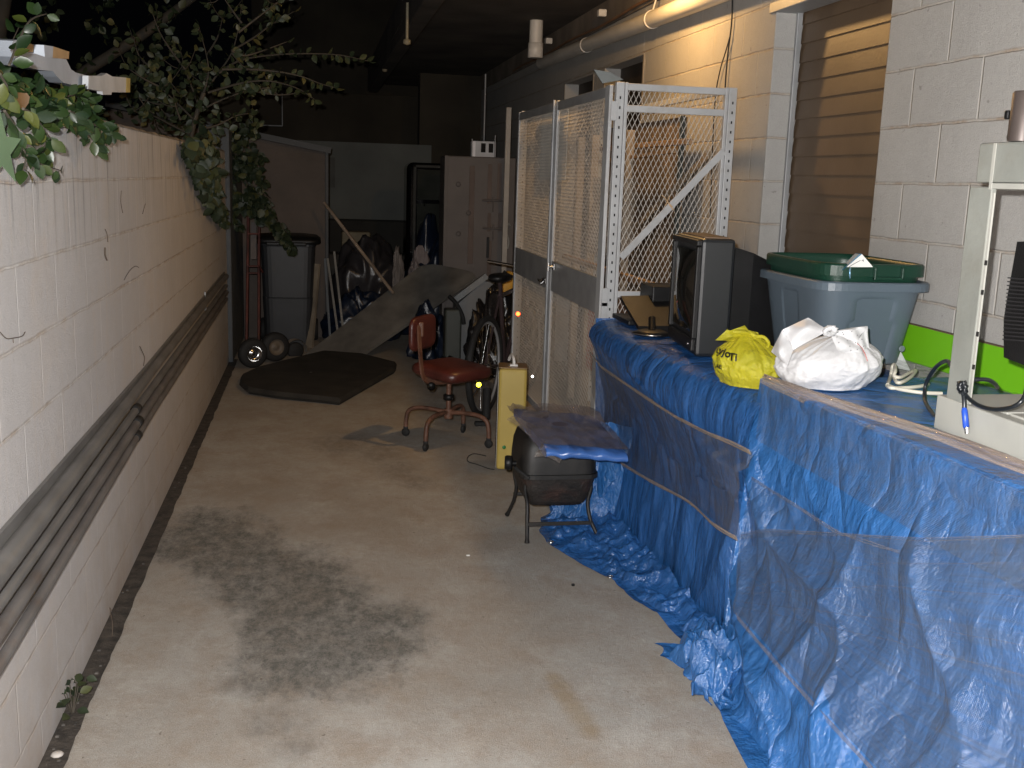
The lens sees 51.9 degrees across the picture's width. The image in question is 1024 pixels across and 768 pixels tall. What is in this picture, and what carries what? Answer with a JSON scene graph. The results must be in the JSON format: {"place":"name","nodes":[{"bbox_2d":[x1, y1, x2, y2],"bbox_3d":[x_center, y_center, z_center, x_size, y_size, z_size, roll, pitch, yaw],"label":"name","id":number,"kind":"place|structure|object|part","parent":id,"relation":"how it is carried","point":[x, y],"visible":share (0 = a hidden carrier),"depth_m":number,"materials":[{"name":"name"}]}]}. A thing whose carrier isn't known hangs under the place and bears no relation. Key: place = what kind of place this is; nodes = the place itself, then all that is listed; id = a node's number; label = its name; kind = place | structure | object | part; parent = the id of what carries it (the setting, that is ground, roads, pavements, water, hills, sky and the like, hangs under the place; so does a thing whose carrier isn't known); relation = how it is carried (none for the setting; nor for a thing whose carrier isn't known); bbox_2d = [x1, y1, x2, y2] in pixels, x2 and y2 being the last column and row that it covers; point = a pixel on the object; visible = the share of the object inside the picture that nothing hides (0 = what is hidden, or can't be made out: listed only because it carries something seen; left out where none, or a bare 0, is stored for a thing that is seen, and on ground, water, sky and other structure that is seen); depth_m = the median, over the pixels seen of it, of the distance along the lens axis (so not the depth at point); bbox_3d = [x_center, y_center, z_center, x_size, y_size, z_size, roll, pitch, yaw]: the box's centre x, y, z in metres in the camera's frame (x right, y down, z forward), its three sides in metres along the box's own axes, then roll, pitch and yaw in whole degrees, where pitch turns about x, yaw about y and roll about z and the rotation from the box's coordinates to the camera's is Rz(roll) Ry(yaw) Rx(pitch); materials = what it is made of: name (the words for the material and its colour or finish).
{"place":"outdoors","nodes":[
{"label":"outdoors","id":0,"kind":"place"},
{"bbox_2d":[7,0,251,119],"label":"sky","id":1,"kind":"structure","parent":0,"point":[73,37],"materials":[{"name":"black"}]},
{"bbox_2d":[64,335,746,767],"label":"ground","id":2,"kind":"structure","parent":0,"point":[318,589],"depth_m":3.81,"materials":[{"name":"concrete"}]},
{"bbox_2d":[0,0,202,138],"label":"dim tree","id":3,"kind":"object","parent":2,"relation":"on","point":[91,67],"visible":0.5,"depth_m":8.19,"materials":[{"name":"green plant"}]},
{"bbox_2d":[0,110,228,767],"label":"block wall","id":4,"kind":"structure","parent":2,"relation":"on","point":[82,313],"depth_m":3.46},
{"bbox_2d":[0,112,20,180],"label":"lobed leaf","id":5,"kind":"object","parent":4,"relation":"attached to","point":[8,145],"visible":1,"depth_m":2.32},
{"bbox_2d":[0,332,24,342],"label":"twig","id":6,"kind":"object","parent":4,"relation":"attached to","point":[12,338],"visible":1,"depth_m":2.59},
{"bbox_2d":[0,50,86,86],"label":"scrollcut timber","id":7,"kind":"object","parent":4,"relation":"on","point":[55,70],"visible":0.73,"depth_m":3.30,"materials":[{"name":"white paint"}]},
{"bbox_2d":[0,39,33,51],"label":"timber block","id":8,"kind":"structure","parent":7,"relation":"on","point":[5,44],"depth_m":2.85,"materials":[{"name":"white paint"}]},
{"bbox_2d":[28,44,68,58],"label":"timber block","id":9,"kind":"structure","parent":7,"relation":"on","point":[48,51],"depth_m":3.25,"materials":[{"name":"white paint"}]},
{"bbox_2d":[82,73,129,94],"bbox_3d":[-1.554,-1.159,4.056,0.020,0.110,0.872,0,11,-10],"label":"white board","id":10,"kind":"object","parent":7,"relation":"attached to","point":[104,84],"visible":0.96,"depth_m":3.96,"materials":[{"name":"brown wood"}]},
{"bbox_2d":[0,2,126,184],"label":"wall vine","id":11,"kind":"object","parent":4,"relation":"on","point":[25,102],"depth_m":2.66,"materials":[{"name":"green plant"}]},
{"bbox_2d":[104,229,107,260],"bbox_3d":[-1.438,-0.493,3.728,0.006,0.114,0.065,0,11,-10],"label":"twig","id":12,"kind":"object","parent":4,"relation":"attached to","point":[105,248],"visible":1,"depth_m":3.71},
{"bbox_2d":[0,272,224,548],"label":"metal strip","id":13,"kind":"object","parent":4,"relation":"attached to","point":[11,525],"visible":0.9,"depth_m":3.14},
{"bbox_2d":[0,297,227,675],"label":"conduit","id":14,"kind":"object","parent":4,"relation":"attached to","point":[18,633],"visible":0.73,"depth_m":3.17,"materials":[{"name":"grey metal"}]},
{"bbox_2d":[0,284,227,612],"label":"conduit","id":15,"kind":"object","parent":4,"relation":"attached to","point":[21,571],"visible":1,"depth_m":3.28,"materials":[{"name":"grey metal"}]},
{"bbox_2d":[0,274,228,589],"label":"conduit","id":16,"kind":"object","parent":4,"relation":"attached to","point":[19,544],"visible":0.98,"depth_m":3.06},
{"bbox_2d":[0,290,228,644],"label":"conduit","id":17,"kind":"object","parent":4,"relation":"attached to","point":[13,610],"visible":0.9,"depth_m":3.25,"materials":[{"name":"grey metal"}]},
{"bbox_2d":[179,117,297,256],"bbox_3d":[-1.941,-1.340,7.249,0.847,1.150,4.045,0,11,-10],"label":"hanging ivy","id":18,"kind":"object","parent":4,"relation":"attached to","point":[202,160],"visible":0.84,"depth_m":8.77,"materials":[{"name":"green plant"}]},
{"bbox_2d":[38,359,237,767],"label":"gutter","id":19,"kind":"object","parent":2,"relation":"on","point":[107,641],"visible":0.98,"depth_m":3.95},
{"bbox_2d":[50,750,63,757],"bbox_3d":[-1.245,1.013,2.881,0.035,0.012,0.035,0,11,-10],"label":"white pebble","id":20,"kind":"object","parent":19,"relation":"on","point":[57,754],"visible":1,"depth_m":2.87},
{"bbox_2d":[56,673,91,720],"bbox_3d":[-1.297,0.932,3.096,0.112,0.096,0.176,0,11,-10],"label":"weed","id":21,"kind":"object","parent":19,"relation":"on","point":[86,689],"visible":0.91,"depth_m":3.12,"materials":[{"name":"green plant"}]},
{"bbox_2d":[71,675,96,693],"bbox_3d":[-1.318,0.919,3.216,0.104,0.072,0.066,0,11,-10],"label":"weed","id":22,"kind":"object","parent":19,"relation":"on","point":[90,678],"visible":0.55,"depth_m":3.20,"materials":[{"name":"green plant"}]},
{"bbox_2d":[46,369,229,764],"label":"gutter gravel","id":23,"kind":"structure","parent":19,"relation":"on","point":[57,736],"depth_m":3.16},
{"bbox_2d":[105,100,330,336],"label":"metal shed","id":24,"kind":"structure","parent":2,"relation":"on","point":[296,173],"depth_m":10.12,"materials":[{"name":"metal"}]},
{"bbox_2d":[200,125,243,361],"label":"grey post wall","id":25,"kind":"structure","parent":2,"relation":"on","point":[235,282],"depth_m":8.87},
{"bbox_2d":[111,0,375,139],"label":"tree branches","id":26,"kind":"object","parent":2,"relation":"on","point":[238,86],"visible":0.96,"depth_m":7.00,"materials":[{"name":"green plant"}]},
{"bbox_2d":[238,216,288,367],"bbox_3d":[-2.087,-0.802,8.870,0.406,1.240,0.769,0,11,-10],"label":"hand truck","id":27,"kind":"object","parent":2,"relation":"on","point":[258,352],"visible":0.94,"depth_m":8.93,"materials":[{"name":"red metal"}]},
{"bbox_2d":[257,232,320,344],"bbox_3d":[-2.100,-0.896,9.895,0.597,1.040,0.649,0,11,-10],"label":"wheelie bin","id":28,"kind":"object","parent":2,"relation":"on","point":[288,283],"visible":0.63,"depth_m":9.65,"materials":[{"name":"black plastic"}]},
{"bbox_2d":[288,338,306,356],"bbox_3d":[-1.908,-0.311,9.310,0.178,0.177,0.070,-5,13,-30],"label":"fender wheel","id":29,"kind":"object","parent":2,"relation":"on","point":[296,348],"visible":0.84,"depth_m":9.29,"materials":[{"name":"black rubber"}]},
{"bbox_2d":[306,264,320,347],"bbox_3d":[-1.849,-0.717,9.775,0.070,0.792,0.152,7,12,24],"label":"tan plank","id":30,"kind":"object","parent":2,"relation":"on","point":[310,339],"visible":0.64,"depth_m":9.76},
{"bbox_2d":[239,350,396,404],"bbox_3d":[-1.536,-0.084,8.373,1.052,0.054,1.912,4,11,10],"label":"foam mat","id":31,"kind":"object","parent":2,"relation":"on","point":[336,377],"visible":1,"depth_m":8.11,"materials":[{"name":"rubber"}]},
{"bbox_2d":[159,0,481,162],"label":"dark building","id":32,"kind":"structure","parent":2,"relation":"on","point":[440,114],"depth_m":15.45,"materials":[{"name":"metal"}]},
{"bbox_2d":[324,258,330,335],"bbox_3d":[-1.749,-0.780,9.989,0.029,0.801,0.358,-2,12,-19],"label":"pale strip","id":33,"kind":"object","parent":2,"relation":"on","point":[327,298],"visible":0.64,"depth_m":9.97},
{"bbox_2d":[327,258,337,329],"bbox_3d":[-1.697,-0.803,9.994,0.039,0.761,0.375,-4,13,-28],"label":"pale strip","id":34,"kind":"object","parent":2,"relation":"on","point":[332,293],"visible":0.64,"depth_m":9.97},
{"bbox_2d":[333,251,343,325],"bbox_3d":[-1.644,-0.868,9.990,0.035,0.760,0.365,-3,12,-25],"label":"pale strip","id":35,"kind":"object","parent":2,"relation":"on","point":[338,289],"visible":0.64,"depth_m":9.97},
{"bbox_2d":[329,233,392,309],"bbox_3d":[-1.471,-1.063,10.927,0.877,1.008,0.945,-7,14,-38],"label":"draped sheet","id":36,"kind":"object","parent":2,"relation":"on","point":[354,269],"visible":0.53,"depth_m":10.64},
{"bbox_2d":[392,246,404,285],"bbox_3d":[-1.160,-1.196,10.688,0.142,0.439,0.128,0,11,-10],"label":"pale cloth","id":37,"kind":"object","parent":36,"relation":"on","point":[398,272],"visible":0.89,"depth_m":10.65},
{"bbox_2d":[320,286,401,340],"bbox_3d":[-1.496,-0.717,10.417,0.799,0.520,0.594,0,11,-10],"label":"draped sheet","id":38,"kind":"object","parent":2,"relation":"on","point":[355,301],"visible":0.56,"depth_m":10.28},
{"bbox_2d":[297,140,431,219],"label":"pale wall","id":39,"kind":"structure","parent":2,"relation":"on","point":[369,180],"depth_m":13.64,"materials":[{"name":"paint"}]},
{"bbox_2d":[329,157,334,187],"bbox_3d":[-2.325,-2.718,13.521,0.100,0.380,0.030,0,11,-10],"label":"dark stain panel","id":40,"kind":"object","parent":39,"relation":"attached to","point":[331,172],"visible":0.64,"depth_m":13.51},
{"bbox_2d":[329,218,402,252],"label":"wall","id":41,"kind":"structure","parent":2,"relation":"on","point":[390,232],"depth_m":13.37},
{"bbox_2d":[329,252,403,274],"bbox_3d":[-1.454,-1.134,12.071,1.480,0.720,0.350,0,11,-10],"label":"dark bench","id":42,"kind":"object","parent":2,"relation":"on","point":[331,262],"depth_m":11.75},
{"bbox_2d":[341,230,369,246],"bbox_3d":[-1.763,-1.518,11.859,0.316,0.406,0.300,0,11,-10],"label":"tan box","id":43,"kind":"object","parent":42,"relation":"on","point":[356,235],"visible":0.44,"depth_m":11.69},
{"bbox_2d":[306,264,475,354],"bbox_3d":[-1.116,-0.673,9.629,1.550,0.795,0.518,-5,13,-33],"label":"long board","id":44,"kind":"object","parent":2,"relation":"on","point":[383,318],"visible":0.88,"depth_m":9.63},
{"bbox_2d":[323,202,394,294],"bbox_3d":[-1.433,-1.272,9.819,0.795,0.819,0.032,7,12,24],"label":"wooden pole","id":45,"kind":"object","parent":44,"relation":"on","point":[360,250],"visible":1,"depth_m":9.81,"materials":[{"name":"brown wood"}]},
{"bbox_2d":[401,213,438,334],"bbox_3d":[-0.862,-1.168,10.991,0.892,1.229,0.937,0,11,-10],"label":"draped sheet","id":46,"kind":"object","parent":2,"relation":"on","point":[427,238],"visible":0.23,"depth_m":10.86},
{"bbox_2d":[408,245,429,274],"bbox_3d":[-0.933,-1.204,10.697,0.250,0.423,0.180,0,11,-10],"label":"pale cloth","id":47,"kind":"object","parent":46,"relation":"on","point":[420,254],"visible":0.49,"depth_m":10.67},
{"bbox_2d":[403,162,439,270],"bbox_3d":[-0.903,-1.581,11.780,0.596,1.744,0.536,0,11,-10],"label":"black cabinet","id":48,"kind":"object","parent":2,"relation":"on","point":[421,190],"visible":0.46,"depth_m":11.45,"materials":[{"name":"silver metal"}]},
{"bbox_2d":[406,299,442,359],"bbox_3d":[-0.729,-0.509,9.488,0.380,0.516,0.466,5,11,16],"label":"garbage bag","id":49,"kind":"object","parent":2,"relation":"on","point":[435,351],"visible":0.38,"depth_m":9.39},
{"bbox_2d":[401,314,492,450],"bbox_3d":[-0.387,-0.025,6.400,0.506,0.769,0.470,-2,12,-20],"label":"office chair","id":50,"kind":"object","parent":2,"relation":"on","point":[447,371],"visible":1,"depth_m":6.32,"materials":[{"name":"leather"}]},
{"bbox_2d":[439,155,515,316],"bbox_3d":[-0.370,-1.340,10.479,0.694,1.800,0.530,0,11,-10],"label":"moulded cabinet","id":51,"kind":"object","parent":2,"relation":"on","point":[470,213],"visible":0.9,"depth_m":10.18,"materials":[{"name":"plastic"}]},
{"bbox_2d":[470,141,495,156],"bbox_3d":[-0.287,-2.285,10.264,0.235,0.156,0.208,0,11,-10],"label":"white window box","id":52,"kind":"object","parent":51,"relation":"on","point":[483,148],"visible":0.77,"depth_m":10.17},
{"bbox_2d":[483,74,486,140],"bbox_3d":[-0.323,-1.982,11.463,0.024,2.688,0.022,4,11,12],"label":"thin pole","id":53,"kind":"object","parent":52,"relation":"on","point":[485,78],"visible":0.41,"depth_m":11.26,"materials":[{"name":"metal"}]},
{"bbox_2d":[494,135,495,156],"bbox_3d":[-0.164,-2.296,10.165,0.011,0.210,0.011,-5,13,-32],"label":"thin rod","id":54,"kind":"object","parent":51,"relation":"on","point":[495,146],"visible":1,"depth_m":10.16,"materials":[{"name":"metal"}]},
{"bbox_2d":[467,453,493,469],"bbox_3d":[-0.191,0.443,6.018,0.128,0.004,0.350,0,11,-10],"label":"thin wire","id":55,"kind":"object","parent":2,"relation":"on","point":[478,464],"visible":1,"depth_m":5.99,"materials":[{"name":"black rubber"}]},
{"bbox_2d":[463,283,525,362],"bbox_3d":[-0.123,-0.493,8.946,0.578,0.729,0.480,0,11,-10],"label":"garbage bag","id":56,"kind":"object","parent":2,"relation":"on","point":[488,307],"visible":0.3,"depth_m":8.86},
{"bbox_2d":[477,313,532,377],"bbox_3d":[-0.060,-0.331,8.729,0.478,0.500,0.477,0,11,-10],"label":"garbage bag","id":57,"kind":"object","parent":2,"relation":"on","point":[507,321],"visible":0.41,"depth_m":8.63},
{"bbox_2d":[501,107,511,272],"bbox_3d":[-0.067,-1.458,9.961,0.048,2.249,0.050,0,11,-10],"label":"white post","id":58,"kind":"object","parent":2,"relation":"on","point":[506,185],"visible":0.56,"depth_m":9.87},
{"bbox_2d":[495,353,526,468],"bbox_3d":[-0.006,0.145,5.913,0.162,0.637,0.235,2,11,-2],"label":"yellow heater","id":59,"kind":"object","parent":2,"relation":"on","point":[511,382],"visible":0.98,"depth_m":5.80,"materials":[{"name":"yellow metal"}]},
{"bbox_2d":[465,260,563,425],"bbox_3d":[0.050,-0.340,7.506,0.579,0.999,1.796,3,11,4],"label":"bicycle","id":60,"kind":"object","parent":2,"relation":"on","point":[489,397],"visible":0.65,"depth_m":7.23,"materials":[{"name":"black metal"}]},
{"bbox_2d":[504,425,596,543],"bbox_3d":[0.163,0.431,4.855,0.442,0.499,0.425,0,11,-10],"label":"portable grill","id":61,"kind":"object","parent":2,"relation":"on","point":[540,478],"visible":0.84,"depth_m":4.70,"materials":[{"name":"black metal"}]},
{"bbox_2d":[507,403,627,461],"bbox_3d":[0.213,0.208,4.630,0.448,0.136,0.639,0,11,-10],"label":"folded tarp","id":62,"kind":"object","parent":61,"relation":"on","point":[564,432],"visible":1,"depth_m":4.53,"materials":[{"name":"blue"}]},
{"bbox_2d":[566,137,585,397],"bbox_3d":[0.453,-0.810,7.493,0.050,1.850,0.050,0,11,-10],"label":"timber upright","id":63,"kind":"object","parent":2,"relation":"on","point":[579,183],"visible":0.46,"depth_m":7.44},
{"bbox_2d":[579,135,599,406],"bbox_3d":[0.521,-0.736,7.126,0.050,1.850,0.050,0,11,-10],"label":"timber upright","id":64,"kind":"object","parent":2,"relation":"on","point":[589,260],"visible":0.26,"depth_m":7.06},
{"bbox_2d":[510,70,737,413],"bbox_3d":[0.504,-0.687,6.402,0.691,2.128,2.460,0,11,-10],"label":"cage","id":65,"kind":"object","parent":2,"relation":"on","point":[550,276],"visible":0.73,"depth_m":5.55,"materials":[{"name":"white paint"}]},
{"bbox_3d":[0.106,-0.840,6.946,0.062,1.915,1.190,0,11,-10],"label":"door","id":66,"kind":"part","parent":65,"relation":"part of","materials":[{"name":"white paint"}]},
{"bbox_2d":[539,110,568,179],"bbox_3d":[0.249,-1.440,6.375,0.004,0.400,0.730,0,11,-10],"label":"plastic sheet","id":67,"kind":"object","parent":65,"relation":"hanging from","point":[560,146],"visible":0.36,"depth_m":6.41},
{"bbox_3d":[0.320,-0.608,5.788,0.063,1.915,1.180,0,11,-10],"label":"door","id":68,"kind":"part","parent":65,"relation":"part of","materials":[{"name":"white paint"}]},
{"bbox_2d":[586,310,594,369],"bbox_3d":[0.539,-0.201,5.682,0.120,0.350,0.650,0,11,-10],"label":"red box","id":69,"kind":"object","parent":65,"relation":"in","point":[589,341],"visible":0.06,"depth_m":5.91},
{"bbox_2d":[562,254,654,285],"bbox_3d":[0.570,-0.692,6.393,0.040,0.035,2.200,0,11,-10],"label":"wood strip","id":70,"kind":"object","parent":65,"relation":"in","point":[621,274],"visible":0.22,"depth_m":5.99,"materials":[{"name":"brown wood"}]},
{"bbox_2d":[587,177,637,254],"bbox_3d":[0.563,-0.936,5.879,0.291,0.420,0.286,10,14,36],"label":"wrapped bundle","id":71,"kind":"object","parent":65,"relation":"in","point":[626,185],"visible":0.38,"depth_m":5.80,"materials":[{"name":"grey"}]},
{"bbox_2d":[618,297,627,312],"bbox_3d":[0.747,-0.084,5.770,0.240,0.800,0.500,0,11,-10],"label":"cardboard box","id":72,"kind":"object","parent":65,"relation":"in","point":[620,307],"depth_m":5.85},
{"bbox_2d":[588,149,676,164],"bbox_3d":[0.686,-1.359,6.332,0.030,0.065,1.901,0,11,-9],"label":"wood strip","id":73,"kind":"object","parent":65,"relation":"attached to","point":[654,153],"visible":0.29,"depth_m":5.75,"materials":[{"name":"brown wood"}]},
{"bbox_2d":[604,117,687,290],"bbox_3d":[0.781,-0.694,6.784,0.027,1.915,1.640,0,11,-10],"label":"plywood panel","id":74,"kind":"object","parent":65,"relation":"in","point":[657,185],"visible":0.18,"depth_m":6.33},
{"bbox_2d":[670,115,685,281],"bbox_3d":[0.910,-0.534,5.969,0.025,1.920,0.030,0,11,-10],"label":"dark batten","id":75,"kind":"object","parent":74,"relation":"attached to","point":[680,171],"visible":0.28,"depth_m":5.83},
{"bbox_2d":[600,138,692,151],"bbox_3d":[0.733,-1.440,6.377,0.040,0.030,2.000,0,11,-10],"label":"wood strip","id":76,"kind":"object","parent":65,"relation":"attached to","point":[674,142],"visible":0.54,"depth_m":5.79,"materials":[{"name":"brown wood"}]},
{"bbox_2d":[662,195,673,209],"bbox_3d":[0.760,-0.885,5.132,0.068,0.074,0.011,0,11,-10],"label":"string knot","id":77,"kind":"object","parent":65,"relation":"attached to","point":[670,205],"visible":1,"depth_m":5.13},
{"bbox_2d":[617,130,634,312],"bbox_3d":[0.663,-0.582,6.354,0.050,1.850,0.050,0,11,-10],"label":"timber upright","id":78,"kind":"object","parent":2,"relation":"on","point":[631,134],"visible":0.26,"depth_m":6.23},
{"bbox_2d":[368,0,1023,393],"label":"block building","id":79,"kind":"structure","parent":2,"relation":"on","point":[866,126],"depth_m":4.83,"materials":[{"name":"concrete"}]},
{"bbox_2d":[403,2,410,44],"bbox_3d":[-0.808,-2.772,8.106,0.057,0.314,0.060,0,11,-10],"label":"hanger rod","id":80,"kind":"object","parent":79,"relation":"attached to","point":[406,40],"visible":1,"depth_m":8.10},
{"bbox_2d":[502,270,512,295],"bbox_3d":[-0.031,-0.819,8.520,0.135,0.214,0.132,0,11,-10],"label":"yellow tool bag","id":81,"kind":"object","parent":79,"relation":"hanging from","point":[508,285],"visible":0.35,"depth_m":8.49,"materials":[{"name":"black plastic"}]},
{"bbox_2d":[528,20,542,58],"bbox_3d":[0.199,-2.878,8.789,0.128,0.300,0.128,0,11,-10],"label":"vent pipe","id":82,"kind":"object","parent":79,"relation":"attached to","point":[535,47],"visible":1,"depth_m":8.74,"materials":[{"name":"plastic"}]},
{"bbox_2d":[567,80,592,368],"bbox_3d":[0.642,-1.303,8.849,0.040,2.415,0.950,0,11,-10],"label":"doorway","id":83,"kind":"structure","parent":79,"relation":"in","point":[586,87],"depth_m":8.92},
{"bbox_2d":[620,62,642,125],"bbox_3d":[0.874,-1.057,7.594,0.040,2.425,0.950,0,11,-10],"label":"doorway","id":84,"kind":"structure","parent":79,"relation":"in","point":[631,74],"depth_m":7.51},
{"bbox_2d":[536,0,728,68],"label":"drain pipe","id":85,"kind":"object","parent":79,"relation":"attached to","point":[653,18],"visible":1,"depth_m":6.80,"materials":[{"name":"plastic"}]},
{"bbox_2d":[710,36,730,217],"bbox_3d":[1.089,-1.347,5.565,0.016,0.927,0.167,0,11,-10],"label":"hanging wire","id":86,"kind":"object","parent":79,"relation":"hanging from","point":[714,117],"visible":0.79,"depth_m":5.63,"materials":[{"name":"black rubber"}]},
{"bbox_2d":[724,0,732,87],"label":"hanging wire","id":87,"kind":"object","parent":79,"relation":"hanging from","point":[729,44],"visible":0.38,"depth_m":5.42,"materials":[{"name":"black rubber"}]},
{"bbox_2d":[778,0,892,255],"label":"siding door","id":88,"kind":"structure","parent":79,"relation":"in","point":[839,77],"depth_m":4.61,"materials":[{"name":"wood"}]},
{"bbox_2d":[539,318,900,638],"bbox_3d":[0.773,0.329,4.300,1.084,0.943,2.040,0,11,-10],"label":"tarp covered table","id":89,"kind":"object","parent":2,"relation":"on","point":[665,503],"visible":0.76,"depth_m":4.17,"materials":[{"name":"blue"}]},
{"bbox_2d":[612,313,634,324],"bbox_3d":[0.608,-0.307,4.979,0.200,0.022,0.280,0,11,-10],"label":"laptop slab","id":90,"kind":"object","parent":89,"relation":"on","point":[625,318],"depth_m":4.95,"materials":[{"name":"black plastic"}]},
{"bbox_2d":[620,295,668,336],"bbox_3d":[0.629,-0.309,4.733,0.230,0.130,0.536,2,11,-2],"label":"flat monitor","id":91,"kind":"object","parent":89,"relation":"on","point":[648,315],"visible":0.98,"depth_m":4.79,"materials":[{"name":"black plastic"}]},
{"bbox_2d":[640,282,669,300],"bbox_3d":[0.784,-0.389,5.042,0.300,0.172,0.200,0,11,-10],"label":"black case","id":92,"kind":"object","parent":89,"relation":"on","point":[657,291],"visible":0.24,"depth_m":4.92,"materials":[{"name":"plastic"}]},
{"bbox_2d":[668,232,773,356],"bbox_3d":[0.895,-0.365,4.211,0.491,0.452,0.438,0,11,-10],"label":"television","id":93,"kind":"object","parent":89,"relation":"on","point":[718,285],"visible":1,"depth_m":4.00,"materials":[{"name":"black plastic"}]},
{"bbox_2d":[712,325,779,388],"bbox_3d":[0.788,-0.100,3.503,0.240,0.197,0.258,0,11,-10],"label":"yellow bag","id":94,"kind":"object","parent":89,"relation":"on","point":[743,357],"visible":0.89,"depth_m":3.43,"materials":[{"name":"plastic"}]},
{"bbox_2d":[655,374,1023,767],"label":"tarp covered table","id":95,"kind":"object","parent":2,"relation":"on","point":[874,617],"visible":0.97,"depth_m":2.62,"materials":[{"name":"blue"}]},
{"bbox_2d":[771,318,883,390],"bbox_3d":[0.959,-0.102,3.225,0.359,0.211,0.278,0,11,-10],"label":"white bag","id":96,"kind":"object","parent":95,"relation":"on","point":[833,358],"visible":1,"depth_m":3.13,"materials":[{"name":"plastic"}]},
{"bbox_2d":[760,268,929,363],"bbox_3d":[1.187,-0.255,3.848,0.440,0.289,0.600,0,11,-10],"label":"storage tub","id":97,"kind":"object","parent":95,"relation":"on","point":[883,311],"visible":0.67,"depth_m":3.61,"materials":[{"name":"plastic"}]},
{"bbox_2d":[766,252,924,282],"bbox_3d":[1.192,-0.379,3.816,0.405,0.153,0.575,0,11,-10],"label":"lid","id":98,"kind":"object","parent":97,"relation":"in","point":[826,266],"visible":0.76,"depth_m":3.59,"materials":[{"name":"plastic"}]},
{"bbox_2d":[842,253,872,278],"bbox_3d":[1.160,-0.393,3.519,0.109,0.084,0.068,0,11,-10],"label":"white card","id":99,"kind":"object","parent":98,"relation":"in","point":[857,260],"visible":1,"depth_m":3.52,"materials":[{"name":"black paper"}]},
{"bbox_2d":[896,352,909,370],"bbox_3d":[1.370,-0.086,3.728,0.048,0.062,0.105,1,11,-5],"label":"paper sheet","id":100,"kind":"object","parent":95,"relation":"on","point":[901,363],"visible":0.55,"depth_m":3.72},
{"bbox_2d":[885,363,942,394],"bbox_3d":[1.222,-0.024,3.257,0.147,0.057,0.295,3,11,7],"label":"cream cable","id":101,"kind":"object","parent":95,"relation":"on","point":[895,377],"visible":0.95,"depth_m":3.22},
{"bbox_2d":[901,322,1023,393],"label":"green board","id":102,"kind":"object","parent":95,"relation":"on","point":[929,347],"depth_m":3.50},
{"bbox_2d":[934,90,1023,464],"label":"machine frame","id":103,"kind":"object","parent":95,"relation":"on","point":[1000,165],"visible":0.98,"depth_m":2.51,"materials":[{"name":"grey paint"}]},
{"bbox_2d":[922,359,1023,432],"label":"black cable","id":104,"kind":"object","parent":103,"relation":"attached to","point":[962,387],"visible":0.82,"depth_m":2.52,"materials":[{"name":"rubber"}]},
{"bbox_2d":[1002,241,1023,364],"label":"vent grille","id":105,"kind":"object","parent":103,"relation":"hanging from","point":[1013,331],"visible":1,"depth_m":2.43,"materials":[{"name":"black plastic"}]},
{"bbox_2d":[443,307,460,358],"bbox_3d":[-0.514,-0.400,9.023,0.140,0.500,0.150,0,11,-10],"label":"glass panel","id":106,"kind":"object","parent":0,"point":[451,332],"visible":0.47,"depth_m":8.95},
{"bbox_2d":[448,295,465,324],"bbox_3d":[-0.472,-0.633,8.951,0.182,0.242,0.047,8,13,29],"label":"black hose","id":107,"kind":"object","parent":106,"relation":"on","point":[456,304],"visible":1,"depth_m":8.92,"materials":[{"name":"rubber"}]},
{"bbox_2d":[453,273,497,359],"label":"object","id":108,"kind":"object","parent":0,"point":[468,296],"visible":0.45,"depth_m":9.17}
]}

